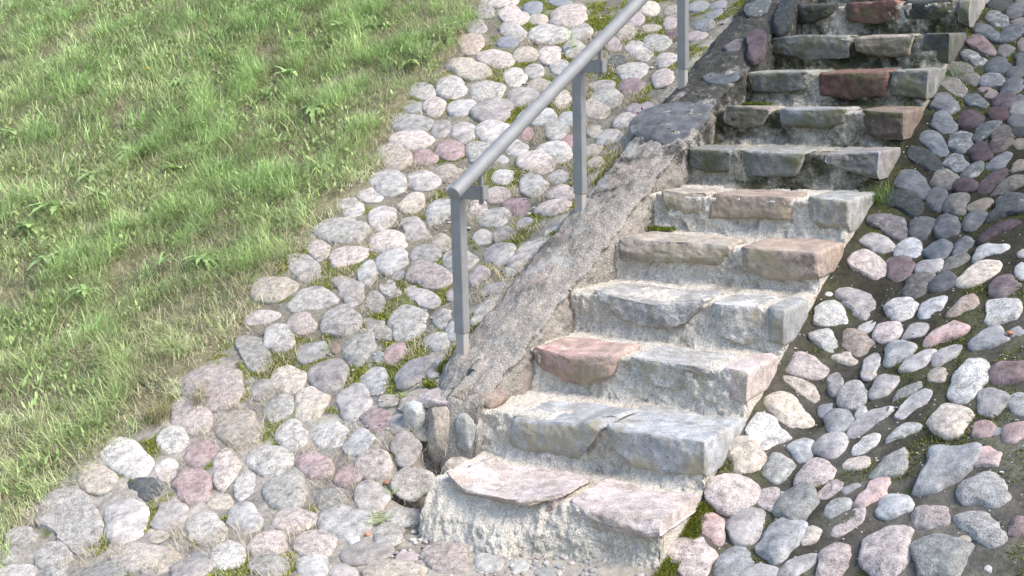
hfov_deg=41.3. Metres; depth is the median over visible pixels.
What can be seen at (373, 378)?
cobblestone
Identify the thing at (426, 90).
cobblestone
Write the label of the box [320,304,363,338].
cobblestone
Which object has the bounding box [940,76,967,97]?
cobblestone
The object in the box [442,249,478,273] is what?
cobblestone
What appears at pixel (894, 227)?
cobblestone
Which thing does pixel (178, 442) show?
cobblestone
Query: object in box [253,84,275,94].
weed
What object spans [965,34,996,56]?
cobblestone
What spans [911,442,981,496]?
cobblestone
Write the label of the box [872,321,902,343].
cobblestone
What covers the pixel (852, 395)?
cobblestone
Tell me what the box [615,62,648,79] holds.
cobblestone
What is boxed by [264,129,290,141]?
weed
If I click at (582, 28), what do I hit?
cobblestone
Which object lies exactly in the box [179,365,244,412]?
cobblestone
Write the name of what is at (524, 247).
cobblestone
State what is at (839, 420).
cobblestone
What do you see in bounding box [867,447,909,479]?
cobblestone
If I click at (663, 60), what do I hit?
cobblestone
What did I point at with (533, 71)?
cobblestone
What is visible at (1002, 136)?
cobblestone
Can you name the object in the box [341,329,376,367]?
cobblestone
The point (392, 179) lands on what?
cobblestone
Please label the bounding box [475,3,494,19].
cobblestone
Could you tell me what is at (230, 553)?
cobblestone
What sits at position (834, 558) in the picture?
cobblestone
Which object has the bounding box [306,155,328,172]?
weed
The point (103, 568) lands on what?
cobblestone
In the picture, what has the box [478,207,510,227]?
cobblestone
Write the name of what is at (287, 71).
weed
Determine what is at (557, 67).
cobblestone
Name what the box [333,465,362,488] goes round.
cobblestone
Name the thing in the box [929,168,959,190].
cobblestone
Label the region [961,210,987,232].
cobblestone
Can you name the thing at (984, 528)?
cobblestone
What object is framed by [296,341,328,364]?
cobblestone
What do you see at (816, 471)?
cobblestone
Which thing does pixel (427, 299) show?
cobblestone
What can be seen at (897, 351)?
cobblestone
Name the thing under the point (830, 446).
cobblestone
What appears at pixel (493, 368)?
stair curb
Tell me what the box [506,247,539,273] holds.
cobblestone
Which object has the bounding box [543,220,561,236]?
cobblestone
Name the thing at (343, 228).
cobblestone
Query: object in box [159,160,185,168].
weed
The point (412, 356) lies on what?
dry straw
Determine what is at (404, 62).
weed
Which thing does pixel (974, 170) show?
cobblestone
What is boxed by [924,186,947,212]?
cobblestone
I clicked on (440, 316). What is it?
cobblestone
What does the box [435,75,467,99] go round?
cobblestone
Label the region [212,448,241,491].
cobblestone
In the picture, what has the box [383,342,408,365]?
cobblestone
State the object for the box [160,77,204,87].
weed
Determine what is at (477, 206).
cobblestone
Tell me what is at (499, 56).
cobblestone
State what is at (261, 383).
cobblestone
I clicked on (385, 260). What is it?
cobblestone
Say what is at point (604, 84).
cobblestone
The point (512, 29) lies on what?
cobblestone
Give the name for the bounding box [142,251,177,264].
weed
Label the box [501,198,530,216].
cobblestone
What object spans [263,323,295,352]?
cobblestone
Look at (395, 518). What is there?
cobblestone
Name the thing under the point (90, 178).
weed
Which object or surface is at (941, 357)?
cobblestone
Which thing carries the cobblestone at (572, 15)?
on the ground at (884, 292)
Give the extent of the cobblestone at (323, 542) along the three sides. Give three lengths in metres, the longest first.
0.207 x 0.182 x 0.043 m
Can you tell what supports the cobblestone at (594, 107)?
on the ground at (884, 292)
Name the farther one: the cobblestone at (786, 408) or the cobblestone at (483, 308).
the cobblestone at (483, 308)
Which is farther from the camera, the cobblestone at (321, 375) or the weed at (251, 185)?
the weed at (251, 185)
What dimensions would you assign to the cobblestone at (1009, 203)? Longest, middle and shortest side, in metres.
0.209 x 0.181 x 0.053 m
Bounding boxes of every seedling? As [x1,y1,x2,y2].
[365,511,388,524]
[426,35,435,63]
[426,59,439,84]
[438,11,457,44]
[563,24,573,48]
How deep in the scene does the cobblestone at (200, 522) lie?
5.17 m
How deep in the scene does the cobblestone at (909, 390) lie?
4.79 m
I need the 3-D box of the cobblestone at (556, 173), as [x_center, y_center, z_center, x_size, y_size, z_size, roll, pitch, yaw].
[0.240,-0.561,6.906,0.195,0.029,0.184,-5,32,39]
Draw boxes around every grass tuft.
[130,394,176,427]
[175,377,228,410]
[863,181,889,203]
[868,181,896,209]
[941,61,967,80]
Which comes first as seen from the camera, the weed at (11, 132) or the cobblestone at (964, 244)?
the cobblestone at (964, 244)
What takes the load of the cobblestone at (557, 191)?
on the ground at (884, 292)
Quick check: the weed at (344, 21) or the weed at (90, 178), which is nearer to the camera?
the weed at (90, 178)
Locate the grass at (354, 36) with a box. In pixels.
[0,0,499,568]
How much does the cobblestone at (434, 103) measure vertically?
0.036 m
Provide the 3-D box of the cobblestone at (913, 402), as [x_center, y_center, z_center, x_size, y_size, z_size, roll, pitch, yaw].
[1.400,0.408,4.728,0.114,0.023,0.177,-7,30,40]
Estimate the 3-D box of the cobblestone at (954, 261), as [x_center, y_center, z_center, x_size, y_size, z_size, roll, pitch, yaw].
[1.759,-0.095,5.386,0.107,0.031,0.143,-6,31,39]
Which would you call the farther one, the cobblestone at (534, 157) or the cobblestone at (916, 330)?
the cobblestone at (534, 157)
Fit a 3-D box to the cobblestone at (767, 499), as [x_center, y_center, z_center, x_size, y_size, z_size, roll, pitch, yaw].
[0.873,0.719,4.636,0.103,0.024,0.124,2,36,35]
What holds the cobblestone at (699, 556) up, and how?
on the ground at (884, 292)
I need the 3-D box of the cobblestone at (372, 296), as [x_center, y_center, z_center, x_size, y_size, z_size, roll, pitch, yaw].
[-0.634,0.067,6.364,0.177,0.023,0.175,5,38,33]
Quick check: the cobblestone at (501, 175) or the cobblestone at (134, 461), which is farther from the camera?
the cobblestone at (501, 175)
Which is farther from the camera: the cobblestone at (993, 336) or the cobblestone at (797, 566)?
the cobblestone at (993, 336)
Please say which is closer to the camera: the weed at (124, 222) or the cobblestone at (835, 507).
the cobblestone at (835, 507)
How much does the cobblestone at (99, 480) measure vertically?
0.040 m
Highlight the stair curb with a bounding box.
[403,0,821,475]
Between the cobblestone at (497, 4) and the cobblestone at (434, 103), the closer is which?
the cobblestone at (434, 103)
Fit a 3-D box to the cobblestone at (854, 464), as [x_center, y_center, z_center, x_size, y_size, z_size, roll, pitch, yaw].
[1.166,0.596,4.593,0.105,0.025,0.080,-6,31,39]
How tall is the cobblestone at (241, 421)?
0.052 m
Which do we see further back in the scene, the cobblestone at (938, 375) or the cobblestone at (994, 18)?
the cobblestone at (994, 18)
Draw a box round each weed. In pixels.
[0,127,17,134]
[14,220,45,237]
[23,200,74,216]
[27,250,60,270]
[63,284,108,303]
[72,169,114,184]
[84,186,111,195]
[102,216,140,226]
[110,43,131,50]
[112,146,143,160]
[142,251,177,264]
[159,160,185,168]
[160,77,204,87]
[168,111,223,125]
[182,253,222,270]
[239,177,268,190]
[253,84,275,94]
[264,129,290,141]
[274,66,297,75]
[300,103,327,122]
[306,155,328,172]
[327,19,351,27]
[399,59,423,66]
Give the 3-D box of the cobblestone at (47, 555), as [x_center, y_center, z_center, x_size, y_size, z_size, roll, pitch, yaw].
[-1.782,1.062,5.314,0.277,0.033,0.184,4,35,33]
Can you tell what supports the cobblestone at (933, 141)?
on the ground at (884, 292)
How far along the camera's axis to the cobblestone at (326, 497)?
5.14 m
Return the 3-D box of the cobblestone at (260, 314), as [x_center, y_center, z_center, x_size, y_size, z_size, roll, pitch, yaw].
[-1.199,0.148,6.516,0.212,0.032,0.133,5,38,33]
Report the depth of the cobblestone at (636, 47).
7.94 m
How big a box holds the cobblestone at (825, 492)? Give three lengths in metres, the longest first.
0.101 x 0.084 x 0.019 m
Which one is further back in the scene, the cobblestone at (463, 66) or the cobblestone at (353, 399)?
the cobblestone at (463, 66)
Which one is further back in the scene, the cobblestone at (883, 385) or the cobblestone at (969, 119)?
the cobblestone at (969, 119)
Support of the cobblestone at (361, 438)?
on the ground at (884, 292)
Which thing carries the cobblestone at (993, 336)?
on the ground at (884, 292)
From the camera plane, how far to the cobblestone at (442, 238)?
6.67 m
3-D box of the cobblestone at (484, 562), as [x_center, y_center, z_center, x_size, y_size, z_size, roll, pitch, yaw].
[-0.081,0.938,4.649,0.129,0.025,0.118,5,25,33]
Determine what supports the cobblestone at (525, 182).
on the ground at (884, 292)
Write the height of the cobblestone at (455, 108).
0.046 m
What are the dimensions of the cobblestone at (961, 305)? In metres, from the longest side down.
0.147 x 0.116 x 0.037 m
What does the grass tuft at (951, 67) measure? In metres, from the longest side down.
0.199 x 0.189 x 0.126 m
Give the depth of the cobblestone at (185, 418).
5.92 m
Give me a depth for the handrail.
5.68 m
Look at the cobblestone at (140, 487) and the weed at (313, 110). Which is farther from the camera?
the weed at (313, 110)
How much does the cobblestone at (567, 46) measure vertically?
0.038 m
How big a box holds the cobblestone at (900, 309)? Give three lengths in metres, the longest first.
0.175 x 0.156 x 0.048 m
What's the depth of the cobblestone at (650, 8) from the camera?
8.43 m
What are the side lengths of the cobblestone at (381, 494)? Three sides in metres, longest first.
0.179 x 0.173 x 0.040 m
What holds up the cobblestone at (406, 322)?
on the ground at (884, 292)
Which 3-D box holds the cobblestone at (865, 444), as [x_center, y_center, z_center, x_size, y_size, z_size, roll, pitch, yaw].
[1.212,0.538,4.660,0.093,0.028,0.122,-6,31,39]
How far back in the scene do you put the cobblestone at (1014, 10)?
7.15 m
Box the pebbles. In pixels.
[108,0,1023,575]
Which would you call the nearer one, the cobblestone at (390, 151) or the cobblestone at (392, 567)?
the cobblestone at (392, 567)
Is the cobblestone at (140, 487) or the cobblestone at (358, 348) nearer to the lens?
the cobblestone at (140, 487)
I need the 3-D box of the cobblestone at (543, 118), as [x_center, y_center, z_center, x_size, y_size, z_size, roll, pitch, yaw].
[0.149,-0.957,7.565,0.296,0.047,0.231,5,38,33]
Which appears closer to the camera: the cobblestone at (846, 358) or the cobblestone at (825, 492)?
the cobblestone at (825, 492)
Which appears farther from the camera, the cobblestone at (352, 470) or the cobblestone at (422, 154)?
the cobblestone at (422, 154)
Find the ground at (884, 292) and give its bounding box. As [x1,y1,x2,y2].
[0,0,1023,575]
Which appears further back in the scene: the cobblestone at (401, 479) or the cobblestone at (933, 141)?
the cobblestone at (933, 141)
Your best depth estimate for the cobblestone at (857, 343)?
5.18 m
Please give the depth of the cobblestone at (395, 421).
5.36 m
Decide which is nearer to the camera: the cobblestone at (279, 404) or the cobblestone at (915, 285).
the cobblestone at (915, 285)
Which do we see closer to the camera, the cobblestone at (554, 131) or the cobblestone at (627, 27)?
the cobblestone at (554, 131)
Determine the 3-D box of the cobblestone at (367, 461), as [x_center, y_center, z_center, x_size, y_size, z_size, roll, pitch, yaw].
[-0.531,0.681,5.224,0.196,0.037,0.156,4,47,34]
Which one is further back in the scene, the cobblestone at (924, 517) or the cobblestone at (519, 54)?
the cobblestone at (519, 54)
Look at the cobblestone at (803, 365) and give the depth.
5.15 m
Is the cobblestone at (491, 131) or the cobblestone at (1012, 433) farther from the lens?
the cobblestone at (491, 131)
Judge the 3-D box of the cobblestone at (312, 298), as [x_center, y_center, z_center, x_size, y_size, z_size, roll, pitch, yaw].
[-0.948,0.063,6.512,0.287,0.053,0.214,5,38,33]
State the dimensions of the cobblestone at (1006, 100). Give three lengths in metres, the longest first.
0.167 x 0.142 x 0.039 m
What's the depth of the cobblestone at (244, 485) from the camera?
5.41 m
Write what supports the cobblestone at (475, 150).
on the ground at (884, 292)
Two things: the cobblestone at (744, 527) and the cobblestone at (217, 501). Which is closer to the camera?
the cobblestone at (744, 527)
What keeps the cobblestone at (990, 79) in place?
on the ground at (884, 292)
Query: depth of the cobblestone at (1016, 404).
4.46 m
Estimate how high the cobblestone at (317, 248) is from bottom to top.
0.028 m
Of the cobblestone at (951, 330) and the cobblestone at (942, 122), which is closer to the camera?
the cobblestone at (951, 330)
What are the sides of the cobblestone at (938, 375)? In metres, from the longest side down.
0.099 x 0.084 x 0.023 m
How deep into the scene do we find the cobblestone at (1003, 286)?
5.07 m
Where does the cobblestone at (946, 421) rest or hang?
on the ground at (884, 292)
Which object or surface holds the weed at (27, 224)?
on the ground at (884, 292)
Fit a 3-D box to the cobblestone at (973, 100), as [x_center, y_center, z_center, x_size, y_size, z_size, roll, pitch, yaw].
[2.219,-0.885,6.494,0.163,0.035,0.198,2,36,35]
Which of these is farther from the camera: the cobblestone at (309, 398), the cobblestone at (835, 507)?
the cobblestone at (309, 398)
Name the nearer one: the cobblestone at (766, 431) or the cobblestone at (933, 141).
the cobblestone at (766, 431)
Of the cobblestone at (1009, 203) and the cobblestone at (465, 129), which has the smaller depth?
the cobblestone at (1009, 203)
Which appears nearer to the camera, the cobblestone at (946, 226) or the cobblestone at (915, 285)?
the cobblestone at (915, 285)
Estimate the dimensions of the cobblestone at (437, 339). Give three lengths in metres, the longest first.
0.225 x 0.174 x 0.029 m
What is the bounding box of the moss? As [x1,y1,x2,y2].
[1,0,1023,575]
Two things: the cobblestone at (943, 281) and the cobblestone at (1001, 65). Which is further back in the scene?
the cobblestone at (1001, 65)
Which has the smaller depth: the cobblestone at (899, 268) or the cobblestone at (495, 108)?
the cobblestone at (899, 268)
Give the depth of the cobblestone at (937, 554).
4.02 m
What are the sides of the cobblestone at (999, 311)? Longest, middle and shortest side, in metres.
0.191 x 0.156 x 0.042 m
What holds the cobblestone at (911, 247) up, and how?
on the ground at (884, 292)
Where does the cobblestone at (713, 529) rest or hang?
on the ground at (884, 292)
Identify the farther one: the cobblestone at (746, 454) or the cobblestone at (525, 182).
the cobblestone at (525, 182)
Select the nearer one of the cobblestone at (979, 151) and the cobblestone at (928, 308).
the cobblestone at (928, 308)
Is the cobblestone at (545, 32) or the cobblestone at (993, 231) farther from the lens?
the cobblestone at (545, 32)
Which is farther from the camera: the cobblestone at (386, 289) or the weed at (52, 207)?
the weed at (52, 207)
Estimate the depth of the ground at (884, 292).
5.96 m
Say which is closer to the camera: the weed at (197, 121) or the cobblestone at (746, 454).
the cobblestone at (746, 454)
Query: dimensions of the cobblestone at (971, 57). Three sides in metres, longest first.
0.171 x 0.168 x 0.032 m
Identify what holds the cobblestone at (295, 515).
on the ground at (884, 292)
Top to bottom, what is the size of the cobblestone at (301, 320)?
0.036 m
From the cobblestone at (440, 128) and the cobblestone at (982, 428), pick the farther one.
the cobblestone at (440, 128)
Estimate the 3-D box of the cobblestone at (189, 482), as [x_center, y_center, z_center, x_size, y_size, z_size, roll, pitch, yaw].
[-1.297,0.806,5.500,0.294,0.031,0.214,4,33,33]
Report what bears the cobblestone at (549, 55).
on the ground at (884, 292)
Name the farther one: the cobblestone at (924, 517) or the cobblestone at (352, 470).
the cobblestone at (352, 470)
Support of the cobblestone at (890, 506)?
on the ground at (884, 292)
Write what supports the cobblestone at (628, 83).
on the ground at (884, 292)
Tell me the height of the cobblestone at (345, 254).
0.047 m
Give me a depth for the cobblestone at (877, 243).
5.72 m
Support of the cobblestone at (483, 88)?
on the ground at (884, 292)
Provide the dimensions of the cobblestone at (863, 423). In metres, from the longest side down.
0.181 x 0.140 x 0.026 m
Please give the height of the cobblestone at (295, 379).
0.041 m
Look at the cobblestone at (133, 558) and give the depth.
5.07 m
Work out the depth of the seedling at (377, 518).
4.97 m
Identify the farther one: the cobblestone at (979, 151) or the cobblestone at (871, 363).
the cobblestone at (979, 151)
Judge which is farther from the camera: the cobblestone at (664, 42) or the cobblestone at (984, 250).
the cobblestone at (664, 42)
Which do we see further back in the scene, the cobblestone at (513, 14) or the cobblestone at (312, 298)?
the cobblestone at (513, 14)
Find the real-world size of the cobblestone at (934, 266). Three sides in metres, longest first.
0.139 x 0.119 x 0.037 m
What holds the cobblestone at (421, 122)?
on the ground at (884, 292)
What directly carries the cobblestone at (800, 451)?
on the ground at (884, 292)
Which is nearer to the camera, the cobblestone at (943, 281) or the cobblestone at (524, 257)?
the cobblestone at (943, 281)
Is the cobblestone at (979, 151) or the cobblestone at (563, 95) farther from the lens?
the cobblestone at (563, 95)
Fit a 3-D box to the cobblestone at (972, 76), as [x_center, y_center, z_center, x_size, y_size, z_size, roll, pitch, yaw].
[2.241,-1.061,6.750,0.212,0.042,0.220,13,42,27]
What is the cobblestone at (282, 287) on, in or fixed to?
on the ground at (884, 292)
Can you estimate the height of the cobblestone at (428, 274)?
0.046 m
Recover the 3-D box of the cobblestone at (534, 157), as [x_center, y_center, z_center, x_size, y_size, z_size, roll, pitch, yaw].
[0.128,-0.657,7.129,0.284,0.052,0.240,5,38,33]
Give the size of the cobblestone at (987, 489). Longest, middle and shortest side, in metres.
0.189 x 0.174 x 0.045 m
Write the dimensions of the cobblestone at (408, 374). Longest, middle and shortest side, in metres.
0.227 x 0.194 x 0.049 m
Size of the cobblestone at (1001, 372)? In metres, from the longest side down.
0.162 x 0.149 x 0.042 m
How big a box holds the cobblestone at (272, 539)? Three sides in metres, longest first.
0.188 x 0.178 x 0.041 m
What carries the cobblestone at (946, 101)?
on the ground at (884, 292)
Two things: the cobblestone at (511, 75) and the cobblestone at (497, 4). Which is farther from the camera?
the cobblestone at (497, 4)
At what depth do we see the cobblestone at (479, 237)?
6.61 m
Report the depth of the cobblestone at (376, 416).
5.47 m
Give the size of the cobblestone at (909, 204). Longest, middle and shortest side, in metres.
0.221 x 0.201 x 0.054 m
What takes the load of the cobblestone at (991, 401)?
on the ground at (884, 292)
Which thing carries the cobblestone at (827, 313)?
on the ground at (884, 292)
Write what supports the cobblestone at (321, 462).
on the ground at (884, 292)
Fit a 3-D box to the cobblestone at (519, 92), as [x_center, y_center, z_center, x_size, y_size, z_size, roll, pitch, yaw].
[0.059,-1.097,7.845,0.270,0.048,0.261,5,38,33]
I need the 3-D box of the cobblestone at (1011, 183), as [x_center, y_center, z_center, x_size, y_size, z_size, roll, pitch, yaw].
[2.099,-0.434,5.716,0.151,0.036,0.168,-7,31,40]
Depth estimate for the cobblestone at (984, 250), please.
5.33 m
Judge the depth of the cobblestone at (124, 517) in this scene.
5.38 m
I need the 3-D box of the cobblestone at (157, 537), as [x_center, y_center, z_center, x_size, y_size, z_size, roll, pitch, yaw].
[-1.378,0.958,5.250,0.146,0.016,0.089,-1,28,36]
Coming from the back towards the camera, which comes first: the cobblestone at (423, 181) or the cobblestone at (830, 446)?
the cobblestone at (423, 181)
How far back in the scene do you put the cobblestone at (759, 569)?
4.34 m
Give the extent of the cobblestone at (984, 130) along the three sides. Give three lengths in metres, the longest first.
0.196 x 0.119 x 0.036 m
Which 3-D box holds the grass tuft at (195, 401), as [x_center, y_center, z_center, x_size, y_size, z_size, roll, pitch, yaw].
[-1.370,0.473,6.010,0.255,0.152,0.278,5,12,33]
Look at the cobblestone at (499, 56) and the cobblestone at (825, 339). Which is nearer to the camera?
the cobblestone at (825, 339)
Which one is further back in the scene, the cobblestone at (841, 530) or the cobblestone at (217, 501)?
the cobblestone at (217, 501)
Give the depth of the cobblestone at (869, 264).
5.61 m
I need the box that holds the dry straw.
[0,0,716,575]
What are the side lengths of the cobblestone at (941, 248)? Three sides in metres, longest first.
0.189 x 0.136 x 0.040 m
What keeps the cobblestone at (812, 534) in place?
on the ground at (884, 292)
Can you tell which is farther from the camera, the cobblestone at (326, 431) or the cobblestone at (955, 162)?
the cobblestone at (955, 162)
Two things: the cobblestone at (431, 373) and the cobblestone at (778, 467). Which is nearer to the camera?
the cobblestone at (778, 467)
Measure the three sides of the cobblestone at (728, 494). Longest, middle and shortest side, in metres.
0.202 x 0.199 x 0.059 m
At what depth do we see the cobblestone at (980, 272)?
5.21 m
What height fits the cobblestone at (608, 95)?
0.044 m
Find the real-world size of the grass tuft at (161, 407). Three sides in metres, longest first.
0.264 x 0.258 x 0.160 m
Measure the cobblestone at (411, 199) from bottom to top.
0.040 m
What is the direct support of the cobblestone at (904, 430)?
on the ground at (884, 292)
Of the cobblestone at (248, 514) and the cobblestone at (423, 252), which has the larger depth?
the cobblestone at (423, 252)
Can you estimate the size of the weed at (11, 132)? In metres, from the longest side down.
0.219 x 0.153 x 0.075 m
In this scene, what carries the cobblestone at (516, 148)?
on the ground at (884, 292)
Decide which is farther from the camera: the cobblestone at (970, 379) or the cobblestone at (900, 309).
the cobblestone at (900, 309)
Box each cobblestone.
[0,543,18,564]
[0,564,37,575]
[4,526,37,545]
[34,541,73,575]
[35,488,104,560]
[73,462,118,495]
[81,561,126,575]
[100,436,154,478]
[104,497,149,544]
[109,543,182,575]
[127,477,163,501]
[144,528,168,543]
[149,499,188,530]
[154,458,178,482]
[155,424,188,453]
[169,557,212,575]
[170,397,212,435]
[171,468,212,506]
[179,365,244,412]
[183,438,219,467]
[186,511,227,545]
[205,493,233,509]
[209,540,246,570]
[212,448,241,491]
[213,409,262,450]
[226,501,263,534]
[233,470,255,501]
[234,335,271,372]
[243,310,280,325]
[245,530,287,555]
[246,445,294,476]
[247,552,290,575]
[250,276,299,304]
[251,378,275,401]
[262,393,294,422]
[262,474,309,510]
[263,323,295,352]
[270,365,307,394]
[271,507,317,535]
[274,419,309,450]
[285,253,321,281]
[285,286,339,312]
[286,312,317,335]
[291,530,336,556]
[295,386,330,421]
[295,450,334,479]
[295,554,328,575]
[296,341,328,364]
[306,239,330,261]
[307,358,349,392]
[309,420,349,449]
[312,216,371,243]
[315,486,348,510]
[317,504,373,539]
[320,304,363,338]
[328,246,369,267]
[329,563,357,575]
[331,275,364,307]
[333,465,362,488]
[335,382,372,421]
[338,197,364,216]
[339,540,394,566]
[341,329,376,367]
[342,428,374,457]
[353,479,391,514]
[355,449,392,481]
[356,187,383,203]
[356,259,378,287]
[359,367,390,395]
[359,408,391,433]
[361,558,427,575]
[363,317,392,341]
[364,290,385,314]
[367,206,396,230]
[368,229,407,252]
[369,169,407,197]
[373,522,404,546]
[375,249,408,275]
[376,143,412,170]
[379,279,401,297]
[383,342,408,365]
[384,507,420,527]
[387,304,428,342]
[388,130,434,150]
[389,414,410,435]
[390,114,434,131]
[390,431,421,467]
[390,467,435,502]
[394,356,433,390]
[397,192,424,214]
[398,216,431,240]
[398,387,428,413]
[405,260,452,289]
[405,284,441,309]
[407,170,441,191]
[409,82,436,100]
[409,244,442,261]
[412,149,438,166]
[413,428,427,441]
[420,541,468,573]
[422,96,446,118]
[422,332,449,351]
[425,198,450,225]
[426,354,445,379]
[431,119,451,137]
[431,233,451,252]
[432,308,451,328]
[434,139,465,161]
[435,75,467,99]
[435,164,462,183]
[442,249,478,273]
[445,57,492,80]
[446,99,476,116]
[450,122,476,144]
[457,33,484,56]
[464,141,489,162]
[465,19,487,33]
[469,80,505,101]
[469,200,487,214]
[470,97,513,122]
[470,299,494,326]
[472,229,492,244]
[474,552,504,573]
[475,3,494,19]
[475,120,509,144]
[476,49,514,69]
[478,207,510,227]
[480,0,519,8]
[484,242,516,266]
[486,186,511,204]
[491,169,514,185]
[491,226,516,242]
[497,5,529,25]
[499,22,527,41]
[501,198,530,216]
[502,67,527,86]
[505,139,528,156]
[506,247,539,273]
[507,87,539,107]
[512,46,538,62]
[514,234,553,254]
[515,150,555,174]
[516,107,557,126]
[519,172,548,197]
[523,64,544,79]
[526,78,550,92]
[527,23,570,45]
[533,199,572,216]
[536,140,572,164]
[538,46,561,65]
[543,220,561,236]
[544,184,574,200]
[545,121,568,140]
[546,169,568,185]
[549,3,587,28]
[549,59,568,75]
[554,90,571,108]
[562,39,585,58]
[570,23,592,40]
[586,98,610,119]
[587,80,615,91]
[590,88,623,108]
[596,129,623,145]
[612,112,635,128]
[615,23,636,41]
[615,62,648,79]
[618,77,645,95]
[624,40,653,62]
[638,0,659,16]
[643,34,672,51]
[651,68,674,88]
[654,52,676,68]
[663,5,676,17]
[666,536,718,575]
[699,512,725,546]
[704,473,760,516]
[713,545,754,575]
[725,507,765,546]
[727,435,766,474]
[740,563,778,575]
[745,412,791,449]
[754,517,807,564]
[756,487,779,512]
[762,452,796,484]
[763,391,814,428]
[772,483,819,520]
[777,553,817,575]
[782,375,819,402]
[785,351,829,379]
[786,437,813,463]
[793,457,836,486]
[800,525,821,545]
[808,328,837,352]
[811,432,848,459]
[812,300,847,326]
[815,542,851,575]
[818,480,843,500]
[823,408,854,432]
[824,497,852,518]
[826,372,843,397]
[830,351,857,365]
[830,507,865,537]
[835,287,875,320]
[836,380,868,410]
[841,328,874,356]
[842,456,870,471]
[846,249,886,279]
[846,406,894,438]
[850,433,880,455]
[853,477,890,507]
[858,525,914,575]
[859,233,895,253]
[860,353,880,381]
[865,213,908,240]
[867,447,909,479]
[868,374,899,400]
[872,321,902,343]
[875,493,914,520]
[880,189,923,217]
[883,297,918,321]
[883,340,917,368]
[885,255,915,282]
[885,422,922,442]
[892,381,922,401]
[893,169,930,199]
[893,237,922,257]
[894,388,932,419]
[898,349,936,372]
[901,271,935,298]
[901,322,929,340]
[905,145,943,171]
[908,216,935,240]
[909,533,974,575]
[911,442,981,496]
[911,505,950,529]
[914,258,943,274]
[917,295,947,318]
[919,130,948,156]
[922,239,953,259]
[922,320,970,347]
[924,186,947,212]
[925,403,974,440]
[927,271,956,292]
[927,367,947,382]
[928,110,958,133]
[929,92,960,113]
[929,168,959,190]
[930,344,962,367]
[933,213,960,239]
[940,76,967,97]
[941,253,970,271]
[942,153,969,172]
[942,192,970,216]
[945,293,979,318]
[947,61,979,86]
[947,357,989,404]
[948,131,973,154]
[951,236,974,255]
[952,177,978,193]
[953,511,1007,548]
[955,259,1002,288]
[956,471,1011,507]
[957,109,984,130]
[959,49,987,65]
[960,161,984,178]
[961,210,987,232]
[962,93,989,109]
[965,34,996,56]
[966,141,993,162]
[967,324,1009,351]
[971,23,999,43]
[971,420,996,437]
[972,120,1001,142]
[972,243,1009,262]
[974,446,1002,467]
[976,167,1008,193]
[976,219,1021,245]
[977,387,1010,418]
[978,72,1004,87]
[984,10,1008,28]
[984,57,1011,73]
[984,151,1012,171]
[984,192,1023,223]
[984,298,1022,326]
[988,274,1021,298]
[988,360,1023,385]
[989,124,1014,154]
[990,93,1016,107]
[990,174,1023,195]
[998,24,1023,43]
[999,77,1023,94]
[1001,421,1023,443]
[1005,2,1023,18]
[1007,515,1023,537]
[1008,392,1023,416]
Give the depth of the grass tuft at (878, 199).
5.97 m
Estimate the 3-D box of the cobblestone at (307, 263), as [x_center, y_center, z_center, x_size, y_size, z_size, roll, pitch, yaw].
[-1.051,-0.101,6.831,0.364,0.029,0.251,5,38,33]
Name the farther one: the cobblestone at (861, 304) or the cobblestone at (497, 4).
the cobblestone at (497, 4)
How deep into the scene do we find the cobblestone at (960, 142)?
6.20 m
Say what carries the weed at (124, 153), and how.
on the ground at (884, 292)
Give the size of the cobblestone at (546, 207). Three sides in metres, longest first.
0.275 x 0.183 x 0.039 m
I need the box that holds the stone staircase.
[418,0,985,570]
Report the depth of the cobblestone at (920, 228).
5.72 m
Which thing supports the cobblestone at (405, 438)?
on the ground at (884, 292)
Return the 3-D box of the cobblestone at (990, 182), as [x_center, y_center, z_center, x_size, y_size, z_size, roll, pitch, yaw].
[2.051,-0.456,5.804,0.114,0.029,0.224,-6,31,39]
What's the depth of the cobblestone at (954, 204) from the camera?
5.75 m
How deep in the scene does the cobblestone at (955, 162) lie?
6.07 m
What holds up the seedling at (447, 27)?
on the ground at (884, 292)
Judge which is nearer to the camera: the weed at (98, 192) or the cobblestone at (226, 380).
the cobblestone at (226, 380)
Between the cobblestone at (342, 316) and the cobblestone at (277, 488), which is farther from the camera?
the cobblestone at (342, 316)
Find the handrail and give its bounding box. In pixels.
[447,0,688,355]
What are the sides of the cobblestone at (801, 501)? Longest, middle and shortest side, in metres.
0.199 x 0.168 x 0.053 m
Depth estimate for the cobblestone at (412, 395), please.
5.49 m
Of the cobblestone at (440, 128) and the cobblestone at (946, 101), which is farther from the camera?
the cobblestone at (440, 128)
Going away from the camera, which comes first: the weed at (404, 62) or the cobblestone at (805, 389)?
the cobblestone at (805, 389)
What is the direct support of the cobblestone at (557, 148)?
on the ground at (884, 292)
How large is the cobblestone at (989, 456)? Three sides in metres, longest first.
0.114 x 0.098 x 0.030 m
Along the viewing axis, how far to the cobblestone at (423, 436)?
5.27 m
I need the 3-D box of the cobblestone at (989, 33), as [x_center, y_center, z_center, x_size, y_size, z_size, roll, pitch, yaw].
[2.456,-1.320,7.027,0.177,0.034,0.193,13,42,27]
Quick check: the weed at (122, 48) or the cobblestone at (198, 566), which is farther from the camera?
the weed at (122, 48)
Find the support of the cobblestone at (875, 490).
on the ground at (884, 292)
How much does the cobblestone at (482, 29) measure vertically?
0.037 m
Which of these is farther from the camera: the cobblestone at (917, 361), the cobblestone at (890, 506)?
the cobblestone at (917, 361)
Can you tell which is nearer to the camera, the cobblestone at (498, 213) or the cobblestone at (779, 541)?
the cobblestone at (779, 541)
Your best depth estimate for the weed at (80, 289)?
7.14 m

